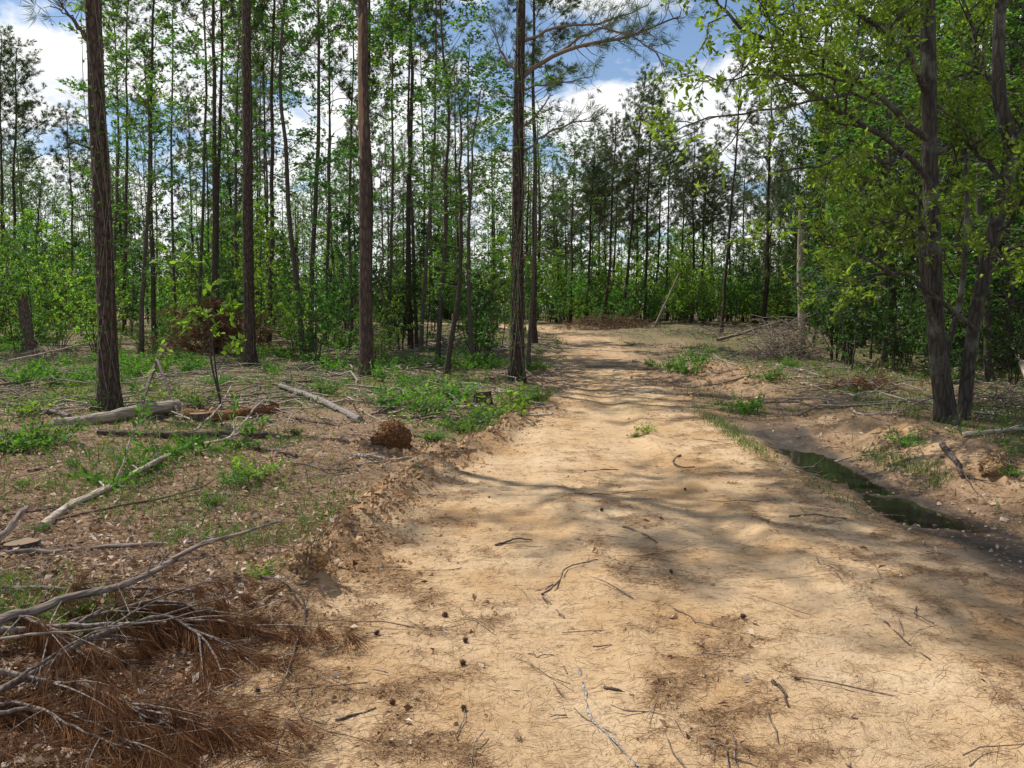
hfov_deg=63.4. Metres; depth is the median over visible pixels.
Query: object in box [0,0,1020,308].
sky
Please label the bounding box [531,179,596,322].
pine tree
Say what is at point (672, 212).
pine tree
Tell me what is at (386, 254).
sapling
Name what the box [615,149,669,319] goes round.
pine tree
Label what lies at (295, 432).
weed plant
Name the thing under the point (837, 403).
fallen branch
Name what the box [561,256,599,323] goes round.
leafy shrub
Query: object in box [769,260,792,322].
leafy shrub
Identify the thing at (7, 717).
pine bough
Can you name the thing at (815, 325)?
leafy shrub
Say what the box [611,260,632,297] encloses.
sapling
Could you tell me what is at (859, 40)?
hardwood tree
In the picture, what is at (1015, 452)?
weed plant
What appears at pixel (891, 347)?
leafy shrub
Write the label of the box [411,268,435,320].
sapling
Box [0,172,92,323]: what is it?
hardwood tree
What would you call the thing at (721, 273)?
leafy shrub
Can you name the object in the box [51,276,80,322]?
leafy shrub
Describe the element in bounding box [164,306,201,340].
leafy shrub
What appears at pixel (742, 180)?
pine tree
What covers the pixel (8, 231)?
sapling
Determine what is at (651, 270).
sapling
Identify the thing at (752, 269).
sapling
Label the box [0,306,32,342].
leafy shrub
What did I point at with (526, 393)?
weed plant
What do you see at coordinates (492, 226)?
sapling
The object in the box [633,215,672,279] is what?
sapling
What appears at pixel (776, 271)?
sapling
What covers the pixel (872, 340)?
leafy shrub
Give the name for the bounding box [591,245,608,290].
sapling
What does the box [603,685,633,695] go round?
dry stick
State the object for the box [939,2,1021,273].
hardwood tree
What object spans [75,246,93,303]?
sapling
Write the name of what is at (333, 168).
slender tree
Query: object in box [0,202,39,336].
sapling
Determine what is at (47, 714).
pine bough
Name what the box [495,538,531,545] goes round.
dry stick
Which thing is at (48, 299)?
leafy shrub
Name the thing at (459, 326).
leafy shrub
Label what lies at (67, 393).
weed plant
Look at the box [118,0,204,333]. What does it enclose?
slender tree
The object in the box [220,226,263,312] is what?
sapling
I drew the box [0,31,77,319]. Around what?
pine tree
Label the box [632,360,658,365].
dry stick
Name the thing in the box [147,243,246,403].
sapling
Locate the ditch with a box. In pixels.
[696,397,1023,579]
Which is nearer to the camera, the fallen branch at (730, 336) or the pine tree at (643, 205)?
the fallen branch at (730, 336)
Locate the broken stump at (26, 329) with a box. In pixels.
[10,294,41,356]
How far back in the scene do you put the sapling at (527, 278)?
30.96 m
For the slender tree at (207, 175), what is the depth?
52.59 m
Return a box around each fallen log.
[15,342,149,345]
[16,407,71,416]
[52,400,181,426]
[96,428,267,437]
[123,389,175,392]
[175,370,267,373]
[184,402,279,420]
[220,435,297,456]
[278,384,363,420]
[383,363,438,366]
[424,338,467,341]
[480,348,509,354]
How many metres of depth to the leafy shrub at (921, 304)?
21.21 m
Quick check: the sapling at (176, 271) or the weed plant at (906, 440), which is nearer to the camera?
the weed plant at (906, 440)
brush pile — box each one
[0,338,96,365]
[75,295,315,355]
[342,344,466,362]
[406,330,545,353]
[510,312,670,330]
[637,321,769,336]
[715,313,862,363]
[771,364,923,393]
[887,374,1023,411]
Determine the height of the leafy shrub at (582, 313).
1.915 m
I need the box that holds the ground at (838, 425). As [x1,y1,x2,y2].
[0,309,1023,767]
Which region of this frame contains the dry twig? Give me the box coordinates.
[258,574,311,689]
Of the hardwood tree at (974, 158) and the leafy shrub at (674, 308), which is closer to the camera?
the hardwood tree at (974, 158)
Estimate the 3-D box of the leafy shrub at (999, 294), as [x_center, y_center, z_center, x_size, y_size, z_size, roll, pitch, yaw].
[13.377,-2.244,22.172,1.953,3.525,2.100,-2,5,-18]
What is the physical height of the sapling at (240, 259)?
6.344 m
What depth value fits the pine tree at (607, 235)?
59.12 m
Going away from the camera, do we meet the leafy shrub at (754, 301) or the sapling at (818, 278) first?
the sapling at (818, 278)
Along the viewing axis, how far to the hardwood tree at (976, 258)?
23.61 m
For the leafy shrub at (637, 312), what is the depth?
49.01 m
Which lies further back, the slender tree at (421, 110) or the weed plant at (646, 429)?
the slender tree at (421, 110)
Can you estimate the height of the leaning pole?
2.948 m
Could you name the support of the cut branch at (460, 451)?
on the ground at (838, 425)
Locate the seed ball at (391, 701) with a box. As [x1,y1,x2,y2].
[389,699,396,705]
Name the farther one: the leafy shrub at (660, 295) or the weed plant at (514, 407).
the leafy shrub at (660, 295)
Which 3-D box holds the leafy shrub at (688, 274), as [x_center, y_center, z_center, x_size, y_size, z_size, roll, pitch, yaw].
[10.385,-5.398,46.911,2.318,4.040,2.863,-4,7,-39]
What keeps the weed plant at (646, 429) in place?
on the dirt road
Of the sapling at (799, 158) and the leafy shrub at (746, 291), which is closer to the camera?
the sapling at (799, 158)
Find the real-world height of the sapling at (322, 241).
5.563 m
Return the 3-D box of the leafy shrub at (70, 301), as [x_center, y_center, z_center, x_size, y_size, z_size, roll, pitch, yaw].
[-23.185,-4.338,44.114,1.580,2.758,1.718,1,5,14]
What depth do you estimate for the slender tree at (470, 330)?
20.56 m
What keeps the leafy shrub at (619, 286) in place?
on the ground at (838, 425)
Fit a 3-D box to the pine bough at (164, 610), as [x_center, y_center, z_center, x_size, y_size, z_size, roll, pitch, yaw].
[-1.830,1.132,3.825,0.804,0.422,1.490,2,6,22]
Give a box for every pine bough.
[0,563,236,721]
[0,569,371,658]
[0,577,313,707]
[0,615,166,733]
[0,646,248,767]
[0,661,355,767]
[0,668,296,766]
[67,574,340,658]
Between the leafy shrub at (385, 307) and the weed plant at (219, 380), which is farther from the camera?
the leafy shrub at (385, 307)
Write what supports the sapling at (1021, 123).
on the ground at (838, 425)
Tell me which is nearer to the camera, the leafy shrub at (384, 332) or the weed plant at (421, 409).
the weed plant at (421, 409)
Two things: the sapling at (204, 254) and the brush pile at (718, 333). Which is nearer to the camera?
the brush pile at (718, 333)
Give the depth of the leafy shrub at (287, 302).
30.84 m
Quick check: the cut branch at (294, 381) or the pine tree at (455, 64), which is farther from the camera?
the pine tree at (455, 64)
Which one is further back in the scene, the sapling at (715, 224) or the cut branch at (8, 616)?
the sapling at (715, 224)
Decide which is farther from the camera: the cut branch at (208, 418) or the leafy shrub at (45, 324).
the leafy shrub at (45, 324)
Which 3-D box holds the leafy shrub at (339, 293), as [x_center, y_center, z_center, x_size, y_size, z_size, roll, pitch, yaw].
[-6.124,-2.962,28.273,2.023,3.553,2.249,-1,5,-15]
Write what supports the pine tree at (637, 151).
on the ground at (838, 425)
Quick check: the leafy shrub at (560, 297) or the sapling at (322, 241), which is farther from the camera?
the leafy shrub at (560, 297)
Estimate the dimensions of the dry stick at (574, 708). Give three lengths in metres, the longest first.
0.469 x 0.027 x 0.021 m
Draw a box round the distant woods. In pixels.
[0,110,971,320]
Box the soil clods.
[0,360,1023,767]
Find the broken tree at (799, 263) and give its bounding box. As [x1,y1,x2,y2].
[797,211,805,344]
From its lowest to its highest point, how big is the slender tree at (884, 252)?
9.597 m
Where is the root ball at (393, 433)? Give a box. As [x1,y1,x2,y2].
[368,416,413,449]
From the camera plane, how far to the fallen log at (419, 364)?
20.47 m
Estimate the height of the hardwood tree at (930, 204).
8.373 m
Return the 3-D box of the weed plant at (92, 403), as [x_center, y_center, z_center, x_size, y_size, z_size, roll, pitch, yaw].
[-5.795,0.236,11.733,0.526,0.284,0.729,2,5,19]
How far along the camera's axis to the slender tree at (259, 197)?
44.03 m
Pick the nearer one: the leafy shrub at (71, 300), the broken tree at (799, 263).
the broken tree at (799, 263)
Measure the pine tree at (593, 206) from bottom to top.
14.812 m
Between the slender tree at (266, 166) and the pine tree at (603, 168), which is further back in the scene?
the pine tree at (603, 168)
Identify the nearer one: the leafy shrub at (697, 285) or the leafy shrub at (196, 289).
the leafy shrub at (196, 289)
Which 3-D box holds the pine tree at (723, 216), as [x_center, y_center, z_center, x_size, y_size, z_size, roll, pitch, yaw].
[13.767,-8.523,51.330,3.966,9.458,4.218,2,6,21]
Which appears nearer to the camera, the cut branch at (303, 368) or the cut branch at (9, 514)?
the cut branch at (9, 514)
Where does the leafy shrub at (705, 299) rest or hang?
on the ground at (838, 425)
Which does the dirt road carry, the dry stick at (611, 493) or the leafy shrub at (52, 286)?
the dry stick at (611, 493)
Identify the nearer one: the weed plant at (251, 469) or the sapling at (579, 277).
the weed plant at (251, 469)
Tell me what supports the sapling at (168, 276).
on the ground at (838, 425)
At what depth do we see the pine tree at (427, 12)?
26.48 m
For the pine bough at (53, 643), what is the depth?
3.46 m
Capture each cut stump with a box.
[0,537,43,552]
[188,412,212,421]
[473,390,493,404]
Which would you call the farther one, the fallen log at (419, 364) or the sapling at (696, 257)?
the sapling at (696, 257)
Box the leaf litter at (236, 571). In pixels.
[0,351,1023,767]
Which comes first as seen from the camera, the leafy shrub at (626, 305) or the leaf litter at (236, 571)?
the leaf litter at (236, 571)
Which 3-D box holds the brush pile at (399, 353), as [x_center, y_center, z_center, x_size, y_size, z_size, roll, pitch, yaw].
[-3.020,-0.772,23.003,3.232,0.705,1.870,2,5,19]
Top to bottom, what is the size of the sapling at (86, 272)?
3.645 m
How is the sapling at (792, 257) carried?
on the ground at (838, 425)
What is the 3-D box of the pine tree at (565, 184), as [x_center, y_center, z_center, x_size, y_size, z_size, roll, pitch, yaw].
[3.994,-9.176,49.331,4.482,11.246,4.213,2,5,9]
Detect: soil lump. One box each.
[287,541,333,580]
[975,451,1018,477]
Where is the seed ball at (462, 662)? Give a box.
[460,658,466,665]
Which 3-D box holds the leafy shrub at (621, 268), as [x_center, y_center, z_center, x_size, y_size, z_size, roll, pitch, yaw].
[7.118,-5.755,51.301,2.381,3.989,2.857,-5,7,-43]
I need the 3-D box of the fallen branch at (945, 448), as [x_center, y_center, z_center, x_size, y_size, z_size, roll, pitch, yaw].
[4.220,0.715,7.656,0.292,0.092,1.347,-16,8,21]
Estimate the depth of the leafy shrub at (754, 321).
49.95 m
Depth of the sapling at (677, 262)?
54.32 m
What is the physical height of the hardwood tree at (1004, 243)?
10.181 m
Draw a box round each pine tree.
[0,24,50,308]
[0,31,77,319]
[19,0,123,411]
[47,100,91,326]
[78,0,183,334]
[157,78,228,275]
[163,0,270,353]
[199,0,256,334]
[209,68,268,298]
[218,0,343,342]
[223,19,268,316]
[228,0,257,366]
[238,69,280,319]
[305,0,447,344]
[330,106,385,318]
[337,96,402,231]
[344,0,375,376]
[378,0,454,348]
[385,130,427,296]
[424,46,496,320]
[471,0,701,382]
[484,0,587,343]
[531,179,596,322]
[541,134,615,322]
[544,195,596,317]
[564,178,608,306]
[569,122,621,321]
[580,172,624,304]
[581,111,659,323]
[581,152,612,285]
[587,128,636,319]
[588,153,649,320]
[608,62,675,323]
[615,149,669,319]
[619,74,699,323]
[623,183,657,317]
[637,122,698,319]
[649,127,698,320]
[666,116,730,322]
[667,147,701,319]
[670,169,701,236]
[685,140,729,313]
[685,144,730,320]
[694,161,740,320]
[704,170,765,321]
[712,44,767,332]
[724,148,770,321]
[756,137,801,316]
[770,154,793,320]
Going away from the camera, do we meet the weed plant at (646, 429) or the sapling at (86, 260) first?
the weed plant at (646, 429)
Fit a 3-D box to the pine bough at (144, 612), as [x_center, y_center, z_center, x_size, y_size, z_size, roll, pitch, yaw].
[-1.425,1.253,3.979,1.249,0.704,0.677,0,5,0]
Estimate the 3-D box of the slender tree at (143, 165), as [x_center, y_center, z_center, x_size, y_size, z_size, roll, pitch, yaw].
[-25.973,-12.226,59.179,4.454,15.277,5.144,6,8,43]
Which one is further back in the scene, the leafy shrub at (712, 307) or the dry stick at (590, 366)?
the leafy shrub at (712, 307)
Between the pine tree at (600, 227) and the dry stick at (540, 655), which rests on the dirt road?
the dry stick at (540, 655)
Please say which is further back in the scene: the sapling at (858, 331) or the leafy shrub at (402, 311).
the leafy shrub at (402, 311)
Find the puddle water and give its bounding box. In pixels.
[773,448,979,532]
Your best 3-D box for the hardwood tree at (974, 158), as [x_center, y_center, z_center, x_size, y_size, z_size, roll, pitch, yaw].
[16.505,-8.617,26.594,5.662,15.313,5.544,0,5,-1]
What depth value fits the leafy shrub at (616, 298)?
55.08 m
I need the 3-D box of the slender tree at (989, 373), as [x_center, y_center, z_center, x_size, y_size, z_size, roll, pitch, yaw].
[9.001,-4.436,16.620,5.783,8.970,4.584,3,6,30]
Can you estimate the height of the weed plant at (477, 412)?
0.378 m
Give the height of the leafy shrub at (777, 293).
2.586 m
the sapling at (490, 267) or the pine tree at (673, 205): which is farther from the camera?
the pine tree at (673, 205)
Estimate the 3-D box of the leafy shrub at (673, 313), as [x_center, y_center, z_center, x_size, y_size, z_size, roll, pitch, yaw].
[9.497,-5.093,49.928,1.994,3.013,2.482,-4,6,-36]
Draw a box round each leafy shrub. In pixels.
[0,243,28,340]
[0,248,17,323]
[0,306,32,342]
[1,267,47,325]
[2,288,69,351]
[5,305,35,341]
[10,258,69,335]
[15,250,124,347]
[31,314,69,349]
[32,310,58,340]
[33,266,74,322]
[48,254,96,336]
[51,265,125,352]
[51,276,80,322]
[55,280,82,321]
[58,280,87,324]
[85,298,150,350]
[116,269,148,324]
[117,311,178,356]
[124,270,186,337]
[145,277,196,329]
[145,288,177,328]
[156,313,200,346]
[160,265,210,331]
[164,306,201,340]
[193,269,231,316]
[203,268,242,342]
[230,281,275,328]
[254,263,299,325]
[254,285,284,327]
[255,304,280,339]
[260,271,328,356]
[267,275,314,342]
[274,255,349,364]
[275,299,296,329]
[301,246,359,345]
[320,264,358,332]
[320,283,346,323]
[324,299,377,352]
[344,290,386,325]
[346,293,424,363]
[372,241,424,349]
[373,266,423,335]
[373,287,404,334]
[416,277,448,331]
[439,264,524,360]
[441,246,506,354]
[445,263,481,329]
[467,302,506,355]
[485,286,528,328]
[496,255,531,314]
[524,263,553,318]
[524,267,543,317]
[524,279,557,323]
[524,283,555,321]
[526,255,576,320]
[537,273,573,321]
[539,297,547,320]
[544,255,578,318]
[546,273,585,323]
[547,273,586,321]
[547,286,569,322]
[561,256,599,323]
[567,278,594,318]
[567,293,594,323]
[569,257,596,318]
[569,267,600,317]
[575,273,614,317]
[578,275,611,320]
[585,261,637,322]
[585,297,605,325]
[596,287,620,321]
[599,263,642,320]
[601,259,641,321]
[601,275,636,320]
[603,274,630,316]
[608,272,647,325]
[617,284,644,323]
[619,280,653,321]
[624,261,657,320]
[637,280,666,323]
[641,299,659,321]
[642,276,671,320]
[643,279,681,322]
[648,258,678,319]
[655,264,689,319]
[656,274,692,322]
[658,270,704,320]
[661,252,711,322]
[666,253,711,322]
[667,277,695,322]
[675,259,714,320]
[684,269,719,322]
[687,269,731,323]
[691,244,749,322]
[691,276,719,322]
[699,289,718,320]
[703,262,741,321]
[703,271,746,322]
[709,258,759,321]
[718,259,756,324]
[735,256,762,321]
[735,267,771,321]
[736,293,761,322]
[738,281,763,322]
[739,274,771,320]
[739,277,783,323]
[740,270,792,323]
[754,287,783,320]
[762,297,792,323]
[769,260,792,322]
[770,285,795,322]
[773,257,794,321]
[776,279,810,315]
[784,277,818,332]
[790,244,864,361]
[807,234,890,366]
[862,287,926,371]
[865,301,880,343]
[867,319,901,356]
[870,268,947,366]
[897,283,923,342]
[903,258,995,369]
[905,310,981,372]
[910,253,992,342]
[943,227,1019,366]
[954,258,1023,358]
[958,284,1023,383]
[979,301,1023,376]
[991,247,1023,357]
[1010,231,1023,267]
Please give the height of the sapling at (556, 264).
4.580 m
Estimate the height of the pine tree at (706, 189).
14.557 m
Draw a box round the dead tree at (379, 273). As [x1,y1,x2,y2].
[351,137,406,349]
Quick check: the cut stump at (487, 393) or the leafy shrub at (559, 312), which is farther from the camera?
the leafy shrub at (559, 312)
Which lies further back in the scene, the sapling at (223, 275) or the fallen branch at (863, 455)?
the sapling at (223, 275)
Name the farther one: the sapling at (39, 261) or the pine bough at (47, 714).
the sapling at (39, 261)
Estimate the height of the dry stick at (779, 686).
0.024 m
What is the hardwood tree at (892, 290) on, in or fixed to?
on the ground at (838, 425)
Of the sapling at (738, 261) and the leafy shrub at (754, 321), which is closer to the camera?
the leafy shrub at (754, 321)
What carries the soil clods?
on the ground at (838, 425)
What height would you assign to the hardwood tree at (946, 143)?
18.172 m
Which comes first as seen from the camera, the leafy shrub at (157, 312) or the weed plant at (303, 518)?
the weed plant at (303, 518)
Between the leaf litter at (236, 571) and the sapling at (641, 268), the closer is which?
the leaf litter at (236, 571)
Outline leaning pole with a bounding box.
[654,273,679,326]
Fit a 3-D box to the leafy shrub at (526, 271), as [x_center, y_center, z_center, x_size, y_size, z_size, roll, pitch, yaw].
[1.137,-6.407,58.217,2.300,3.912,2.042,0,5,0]
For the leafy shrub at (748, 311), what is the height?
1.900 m
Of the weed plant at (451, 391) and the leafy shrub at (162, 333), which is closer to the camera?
the weed plant at (451, 391)
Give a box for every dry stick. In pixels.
[335,707,374,720]
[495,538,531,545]
[527,653,557,657]
[541,557,597,594]
[542,596,573,628]
[553,681,610,732]
[574,490,646,494]
[578,669,640,767]
[584,469,617,471]
[585,365,625,367]
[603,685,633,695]
[622,526,657,542]
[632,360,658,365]
[672,454,694,467]
[714,738,758,766]
[771,679,788,704]
[789,506,846,518]
[883,620,930,659]
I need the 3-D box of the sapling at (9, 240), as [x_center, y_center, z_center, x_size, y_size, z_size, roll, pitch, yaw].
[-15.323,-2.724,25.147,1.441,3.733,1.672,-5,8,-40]
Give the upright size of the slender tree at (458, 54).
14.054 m
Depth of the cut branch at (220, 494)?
6.52 m
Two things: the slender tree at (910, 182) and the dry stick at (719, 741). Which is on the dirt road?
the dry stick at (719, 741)
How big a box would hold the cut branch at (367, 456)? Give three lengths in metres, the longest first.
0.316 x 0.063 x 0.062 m
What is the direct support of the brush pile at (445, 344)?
on the ground at (838, 425)
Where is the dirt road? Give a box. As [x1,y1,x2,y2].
[171,322,1023,767]
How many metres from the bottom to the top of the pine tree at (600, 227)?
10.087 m
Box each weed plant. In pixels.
[0,394,56,416]
[0,413,92,446]
[0,419,79,455]
[12,478,33,485]
[23,521,54,532]
[42,381,94,402]
[47,598,99,622]
[64,456,80,468]
[73,391,114,410]
[138,383,197,400]
[172,388,227,408]
[192,490,229,505]
[198,372,240,385]
[205,438,234,451]
[213,465,260,488]
[227,451,290,481]
[233,554,292,581]
[284,426,304,434]
[297,515,307,521]
[303,375,350,393]
[360,380,415,411]
[380,378,475,419]
[384,375,455,405]
[416,427,451,440]
[418,373,484,402]
[433,411,497,432]
[455,399,510,426]
[457,381,532,416]
[491,382,548,405]
[514,385,556,401]
[626,431,640,437]
[630,422,657,434]
[882,427,928,448]
[996,441,1023,457]
[996,462,1023,477]
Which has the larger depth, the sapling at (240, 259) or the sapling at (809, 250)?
the sapling at (240, 259)
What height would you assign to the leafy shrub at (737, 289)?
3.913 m
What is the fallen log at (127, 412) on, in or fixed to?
on the ground at (838, 425)
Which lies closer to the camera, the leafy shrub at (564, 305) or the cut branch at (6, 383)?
the cut branch at (6, 383)
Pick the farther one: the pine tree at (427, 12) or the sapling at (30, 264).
the sapling at (30, 264)
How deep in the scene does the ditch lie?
7.61 m
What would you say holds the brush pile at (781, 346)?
on the ground at (838, 425)
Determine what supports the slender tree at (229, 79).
on the ground at (838, 425)
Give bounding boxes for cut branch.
[0,378,87,385]
[0,499,59,516]
[0,505,29,541]
[0,520,282,625]
[0,575,140,618]
[0,575,234,597]
[0,602,213,643]
[8,341,91,361]
[8,541,192,554]
[14,551,115,571]
[27,454,97,471]
[32,436,233,525]
[37,374,272,529]
[118,445,182,467]
[136,359,179,416]
[162,477,275,501]
[193,386,232,430]
[194,576,319,597]
[230,377,317,398]
[230,392,282,437]
[258,443,356,470]
[259,367,318,383]
[266,400,323,406]
[290,427,347,442]
[295,412,366,433]
[296,361,356,369]
[354,454,384,458]
[356,456,411,465]
[411,448,478,461]
[414,380,488,385]
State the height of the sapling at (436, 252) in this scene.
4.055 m
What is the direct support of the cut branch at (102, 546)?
on the ground at (838, 425)
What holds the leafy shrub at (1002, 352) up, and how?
on the ground at (838, 425)
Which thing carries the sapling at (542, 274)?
on the ground at (838, 425)
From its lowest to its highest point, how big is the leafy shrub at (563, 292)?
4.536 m
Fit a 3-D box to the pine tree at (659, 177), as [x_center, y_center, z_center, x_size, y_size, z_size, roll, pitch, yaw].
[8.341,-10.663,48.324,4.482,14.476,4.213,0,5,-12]
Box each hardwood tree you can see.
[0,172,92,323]
[630,0,1023,425]
[754,0,881,325]
[771,45,945,346]
[774,80,848,300]
[782,113,902,325]
[785,31,901,329]
[789,0,947,339]
[800,2,957,355]
[831,0,1005,337]
[855,0,1023,352]
[889,0,1023,372]
[894,75,948,324]
[903,4,1021,312]
[938,0,1023,314]
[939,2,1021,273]
[944,2,1023,316]
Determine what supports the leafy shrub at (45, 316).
on the ground at (838, 425)
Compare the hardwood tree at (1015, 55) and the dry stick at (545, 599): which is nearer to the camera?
the dry stick at (545, 599)
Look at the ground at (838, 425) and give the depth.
10.13 m
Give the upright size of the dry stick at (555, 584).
0.039 m
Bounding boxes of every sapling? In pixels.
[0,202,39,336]
[0,223,65,326]
[0,229,30,316]
[0,233,35,350]
[4,216,40,292]
[4,237,26,316]
[4,266,32,321]
[9,208,70,338]
[22,250,51,292]
[26,245,54,286]
[28,237,68,327]
[41,209,87,322]
[49,245,74,299]
[58,236,95,335]
[59,247,96,341]
[60,255,82,286]
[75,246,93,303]
[77,240,95,297]
[80,220,122,301]
[90,222,129,304]
[93,261,131,323]
[112,202,160,335]
[118,253,139,319]
[120,254,150,322]
[127,244,150,310]
[128,241,150,289]
[141,232,185,325]
[143,202,197,309]
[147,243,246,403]
[155,228,195,320]
[170,200,211,324]
[176,258,202,312]
[183,248,223,302]
[187,256,211,293]
[191,259,240,343]
[195,189,240,300]
[196,252,234,343]
[219,205,263,311]
[219,212,242,313]
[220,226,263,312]
[234,197,289,345]
[238,226,280,325]
[238,245,267,305]
[240,221,278,329]
[254,231,291,327]
[261,227,292,306]
[307,220,345,321]
[314,210,381,350]
[316,242,352,300]
[317,216,359,328]
[317,234,344,282]
[329,244,357,280]
[347,254,359,291]
[348,266,386,333]
[372,243,405,318]
[373,238,411,313]
[383,234,405,318]
[384,232,411,317]
[399,221,456,346]
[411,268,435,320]
[425,220,458,303]
[427,251,452,321]
[427,261,440,311]
[432,234,456,292]
[435,197,488,301]
[438,271,454,316]
[462,250,477,298]
[463,208,511,322]
[475,239,504,326]
[481,236,526,344]
[483,253,500,312]
[483,262,502,313]
[505,255,545,329]
[527,219,559,314]
[539,249,569,322]
[539,258,552,318]
[543,261,561,317]
[552,256,575,321]
[572,266,584,310]
[573,208,615,321]
[584,246,610,306]
[591,230,625,294]
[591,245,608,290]
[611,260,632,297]
[627,214,664,318]
[629,255,649,316]
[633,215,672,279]
[633,261,654,305]
[638,260,660,296]
[640,255,662,303]
[658,243,686,318]
[665,258,687,319]
[668,228,700,285]
[680,227,710,287]
[681,204,726,304]
[696,222,728,317]
[731,235,753,318]
[732,249,754,283]
[738,226,775,307]
[745,260,764,290]
[760,250,783,320]
[774,181,828,330]
[774,233,811,327]
[776,203,822,311]
[780,121,870,342]
[784,242,810,302]
[786,175,863,343]
[808,154,888,360]
[808,246,840,331]
[812,201,849,337]
[818,107,910,361]
[818,237,891,369]
[830,151,921,358]
[881,174,920,321]
[896,156,945,316]
[914,232,974,357]
[940,59,1023,366]
[943,198,982,310]
[971,204,1023,313]
[985,182,1023,284]
[990,115,1023,355]
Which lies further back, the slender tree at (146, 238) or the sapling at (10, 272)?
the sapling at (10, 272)
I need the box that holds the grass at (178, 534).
[0,326,1023,644]
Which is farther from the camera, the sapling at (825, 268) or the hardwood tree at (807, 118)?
the hardwood tree at (807, 118)
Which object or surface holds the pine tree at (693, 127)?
on the ground at (838, 425)
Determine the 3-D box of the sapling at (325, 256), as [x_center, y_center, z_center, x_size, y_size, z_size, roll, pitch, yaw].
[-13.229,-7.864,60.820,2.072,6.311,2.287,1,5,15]
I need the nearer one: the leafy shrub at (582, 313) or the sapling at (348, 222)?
the sapling at (348, 222)
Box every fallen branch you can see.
[690,367,750,386]
[716,319,782,341]
[775,364,816,374]
[782,450,837,467]
[823,400,900,408]
[835,451,902,460]
[850,399,907,416]
[865,356,881,371]
[939,441,1002,484]
[961,424,1023,436]
[1011,340,1023,376]
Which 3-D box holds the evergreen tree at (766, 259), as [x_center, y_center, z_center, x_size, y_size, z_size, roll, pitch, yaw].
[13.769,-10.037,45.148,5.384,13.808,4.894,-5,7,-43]
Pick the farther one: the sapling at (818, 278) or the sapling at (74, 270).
the sapling at (74, 270)
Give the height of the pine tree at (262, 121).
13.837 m
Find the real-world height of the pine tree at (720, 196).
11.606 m
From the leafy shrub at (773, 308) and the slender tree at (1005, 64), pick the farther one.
the leafy shrub at (773, 308)
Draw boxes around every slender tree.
[51,22,242,356]
[55,0,186,287]
[64,0,261,349]
[111,109,187,314]
[112,138,165,323]
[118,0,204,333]
[124,98,181,288]
[135,0,268,339]
[154,0,398,355]
[177,53,226,298]
[185,3,305,335]
[222,0,310,328]
[223,0,321,320]
[226,2,301,306]
[228,0,422,351]
[251,0,384,345]
[275,41,374,324]
[296,127,347,281]
[310,0,393,337]
[313,0,557,360]
[346,0,461,346]
[351,0,448,307]
[354,89,415,313]
[368,0,501,351]
[378,0,469,297]
[383,68,521,373]
[397,59,534,361]
[423,4,528,333]
[456,89,511,327]
[471,97,599,371]
[592,208,624,278]
[607,205,637,317]
[619,231,643,313]
[752,187,793,317]
[787,2,986,362]
[805,0,1023,381]
[826,35,912,144]
[832,0,1023,230]
[836,55,942,337]
[845,0,987,351]
[892,62,989,272]
[935,0,1007,362]
[979,5,1022,189]
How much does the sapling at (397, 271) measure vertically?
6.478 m
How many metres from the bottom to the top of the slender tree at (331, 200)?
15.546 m
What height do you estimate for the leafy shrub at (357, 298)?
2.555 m
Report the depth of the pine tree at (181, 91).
62.47 m
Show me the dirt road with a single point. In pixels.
(665, 480)
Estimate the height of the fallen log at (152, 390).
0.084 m
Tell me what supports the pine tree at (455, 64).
on the ground at (838, 425)
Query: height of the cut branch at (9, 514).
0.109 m
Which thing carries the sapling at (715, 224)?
on the ground at (838, 425)
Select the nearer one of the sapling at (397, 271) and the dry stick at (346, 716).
the dry stick at (346, 716)
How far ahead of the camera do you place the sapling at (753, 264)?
53.23 m
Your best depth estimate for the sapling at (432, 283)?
59.84 m
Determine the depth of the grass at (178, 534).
8.70 m
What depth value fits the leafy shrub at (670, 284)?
56.88 m
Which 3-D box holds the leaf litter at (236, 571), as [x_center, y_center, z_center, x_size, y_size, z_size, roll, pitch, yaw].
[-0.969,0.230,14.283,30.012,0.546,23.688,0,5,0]
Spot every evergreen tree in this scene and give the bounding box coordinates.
[720,77,810,324]
[746,127,823,316]
[806,61,913,340]
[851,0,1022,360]
[864,154,916,271]
[940,87,996,287]
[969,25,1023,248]
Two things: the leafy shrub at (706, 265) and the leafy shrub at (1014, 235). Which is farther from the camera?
the leafy shrub at (706, 265)
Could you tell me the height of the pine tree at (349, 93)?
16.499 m
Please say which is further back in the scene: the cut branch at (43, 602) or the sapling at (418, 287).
the sapling at (418, 287)
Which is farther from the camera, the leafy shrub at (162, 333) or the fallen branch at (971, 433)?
the leafy shrub at (162, 333)
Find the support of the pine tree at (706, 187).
on the ground at (838, 425)
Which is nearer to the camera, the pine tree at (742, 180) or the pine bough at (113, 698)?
the pine bough at (113, 698)
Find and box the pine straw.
[0,355,1023,767]
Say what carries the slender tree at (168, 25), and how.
on the ground at (838, 425)
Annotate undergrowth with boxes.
[0,321,1023,451]
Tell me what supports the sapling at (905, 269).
on the ground at (838, 425)
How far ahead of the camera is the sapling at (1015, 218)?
26.48 m
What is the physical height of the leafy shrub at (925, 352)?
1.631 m
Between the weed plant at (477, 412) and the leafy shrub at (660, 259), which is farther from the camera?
the leafy shrub at (660, 259)
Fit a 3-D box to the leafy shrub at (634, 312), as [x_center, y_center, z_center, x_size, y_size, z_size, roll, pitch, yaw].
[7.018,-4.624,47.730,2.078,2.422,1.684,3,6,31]
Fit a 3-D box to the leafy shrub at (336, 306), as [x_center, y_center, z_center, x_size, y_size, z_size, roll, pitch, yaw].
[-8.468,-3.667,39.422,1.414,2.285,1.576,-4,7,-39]
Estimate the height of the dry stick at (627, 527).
0.032 m

